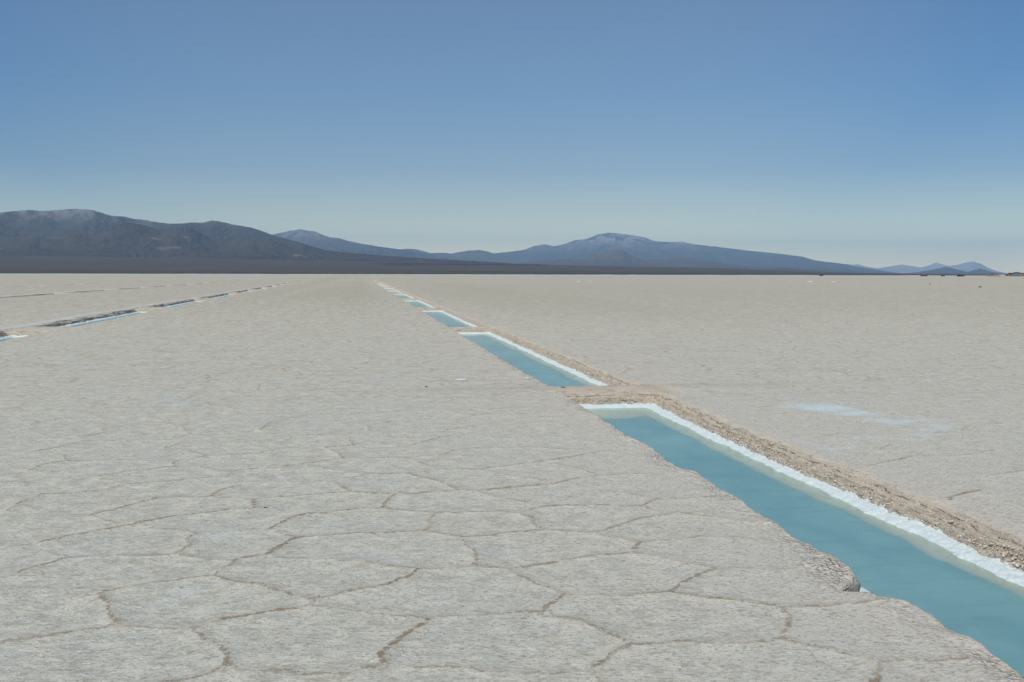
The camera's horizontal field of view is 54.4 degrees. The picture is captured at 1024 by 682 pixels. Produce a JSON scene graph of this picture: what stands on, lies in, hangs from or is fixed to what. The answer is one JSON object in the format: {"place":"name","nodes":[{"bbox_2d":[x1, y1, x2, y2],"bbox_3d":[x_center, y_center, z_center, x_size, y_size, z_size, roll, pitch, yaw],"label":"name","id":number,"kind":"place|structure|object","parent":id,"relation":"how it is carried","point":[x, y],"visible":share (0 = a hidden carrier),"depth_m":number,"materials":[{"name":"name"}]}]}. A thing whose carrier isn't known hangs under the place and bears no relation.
{"place":"outdoors","nodes":[
{"label":"outdoors","id":0,"kind":"place"},
{"bbox_2d":[0,337,19,341],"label":"water","id":1,"kind":"structure","parent":0,"point":[5,339],"depth_m":30.44,"materials":[{"name":"blue liquid"}]},
{"bbox_2d":[73,313,140,325],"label":"water","id":2,"kind":"structure","parent":0,"point":[105,320],"depth_m":42.14,"materials":[{"name":"blue liquid"}]},
{"bbox_2d":[0,209,379,261],"bbox_3d":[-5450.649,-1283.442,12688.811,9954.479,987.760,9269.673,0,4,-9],"label":"mountains","id":3,"kind":"structure","parent":0,"point":[51,224],"depth_m":13850.11,"materials":[{"name":"stone"}]},
{"bbox_2d":[0,222,542,265],"bbox_3d":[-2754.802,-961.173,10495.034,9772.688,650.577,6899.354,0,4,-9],"label":"hills","id":4,"kind":"structure","parent":0,"point":[132,239],"depth_m":10975.45,"materials":[{"name":"stone"}]},
{"bbox_2d":[274,229,457,259],"bbox_3d":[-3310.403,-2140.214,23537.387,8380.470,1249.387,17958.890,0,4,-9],"label":"mountains","id":5,"kind":"structure","parent":0,"point":[316,239],"depth_m":25293.37,"materials":[{"name":"grey stone"}]},
{"bbox_2d":[396,295,409,297],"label":"water","id":6,"kind":"structure","parent":0,"point":[402,296],"depth_m":87.78,"materials":[{"name":"teal liquid"}]},
{"bbox_2d":[406,301,427,306],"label":"water","id":7,"kind":"structure","parent":0,"point":[415,303],"depth_m":65.02,"materials":[{"name":"teal liquid"}]},
{"bbox_2d":[424,312,470,326],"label":"water","id":8,"kind":"structure","parent":0,"point":[445,319],"depth_m":42.80,"materials":[{"name":"blue liquid"}]},
{"bbox_2d":[400,249,535,263],"bbox_3d":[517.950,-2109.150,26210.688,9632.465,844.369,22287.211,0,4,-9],"label":"hills","id":9,"kind":"structure","parent":0,"point":[478,255],"depth_m":29282.31,"materials":[{"name":"grey stone"}]},
{"bbox_2d":[0,255,987,275],"bbox_3d":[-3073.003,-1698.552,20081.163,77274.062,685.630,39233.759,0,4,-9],"label":"terrain","id":10,"kind":"structure","parent":0,"point":[10,264],"depth_m":6356.16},
{"bbox_2d":[0,273,1023,681],"bbox_3d":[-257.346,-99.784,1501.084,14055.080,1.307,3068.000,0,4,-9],"label":"salt flat","id":11,"kind":"structure","parent":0,"point":[424,517],"depth_m":9.07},
{"bbox_2d":[0,335,27,338],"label":"salt crust","id":12,"kind":"object","parent":11,"relation":"on","point":[10,336],"visible":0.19,"depth_m":31.15},
{"bbox_2d":[65,312,145,325],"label":"salt crust","id":13,"kind":"object","parent":11,"relation":"on","point":[102,319],"visible":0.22,"depth_m":42.84},
{"bbox_2d":[166,301,200,306],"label":"salt crust","id":14,"kind":"object","parent":11,"relation":"on","point":[182,303],"visible":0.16,"depth_m":64.99},
{"bbox_2d":[422,310,477,326],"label":"salt crust","id":15,"kind":"object","parent":11,"relation":"on","point":[458,319],"visible":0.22,"depth_m":45.04},
{"bbox_2d":[458,332,606,385],"bbox_3d":[-0.072,0.451,24.860,1.430,0.362,17.551,0,4,-9],"label":"salt crust","id":16,"kind":"object","parent":11,"relation":"on","point":[578,375],"visible":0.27,"depth_m":22.99},
{"bbox_2d":[490,328,1023,571],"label":"salt rubble","id":17,"kind":"object","parent":11,"relation":"on","point":[1004,554],"visible":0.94,"depth_m":9.53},
{"bbox_2d":[580,402,1023,586],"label":"salt crust","id":18,"kind":"object","parent":11,"relation":"on","point":[938,539],"visible":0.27,"depth_m":8.81},
{"bbox_2d":[859,587,872,593],"bbox_3d":[2.132,1.582,6.219,0.247,0.058,0.476,0,4,-9],"label":"salt lump","id":19,"kind":"object","parent":11,"relation":"on","point":[862,589],"visible":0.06,"depth_m":6.22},
{"bbox_2d":[988,272,1023,275],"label":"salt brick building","id":20,"kind":"structure","parent":11,"relation":"on","point":[1015,274],"depth_m":1316.34,"materials":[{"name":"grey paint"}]},
{"bbox_2d":[0,0,1023,272],"label":"sky","id":21,"kind":"structure","parent":0,"point":[868,133],"materials":[{"name":"blue"}]},
{"bbox_2d":[462,334,594,386],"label":"water","id":22,"kind":"structure","parent":0,"point":[543,372],"depth_m":22.07,"materials":[{"name":"blue liquid"}]},
{"bbox_2d":[515,249,857,272],"bbox_3d":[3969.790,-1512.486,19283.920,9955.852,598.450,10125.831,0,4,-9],"label":"hills","id":23,"kind":"structure","parent":0,"point":[616,257],"depth_m":20454.20,"materials":[{"name":"stone"}]},
{"bbox_2d":[494,233,894,272],"bbox_3d":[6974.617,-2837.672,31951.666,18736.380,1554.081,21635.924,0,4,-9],"label":"mountains","id":24,"kind":"structure","parent":0,"point":[639,247],"depth_m":34287.59,"materials":[{"name":"grey stone"}]},
{"bbox_2d":[590,409,1023,676],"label":"water","id":25,"kind":"structure","parent":0,"point":[881,559],"depth_m":7.37,"materials":[{"name":"blue liquid"}]},
{"bbox_2d":[846,261,1007,273],"bbox_3d":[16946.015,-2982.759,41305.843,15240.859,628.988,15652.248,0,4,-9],"label":"mountains","id":26,"kind":"structure","parent":0,"point":[965,266],"depth_m":40476.32,"materials":[{"name":"grey stone"}]},
{"bbox_2d":[905,267,1002,273],"bbox_3d":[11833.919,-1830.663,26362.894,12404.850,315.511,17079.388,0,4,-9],"label":"hills","id":27,"kind":"structure","parent":0,"point":[946,270],"depth_m":26793.96,"materials":[{"name":"stone"}]}
]}

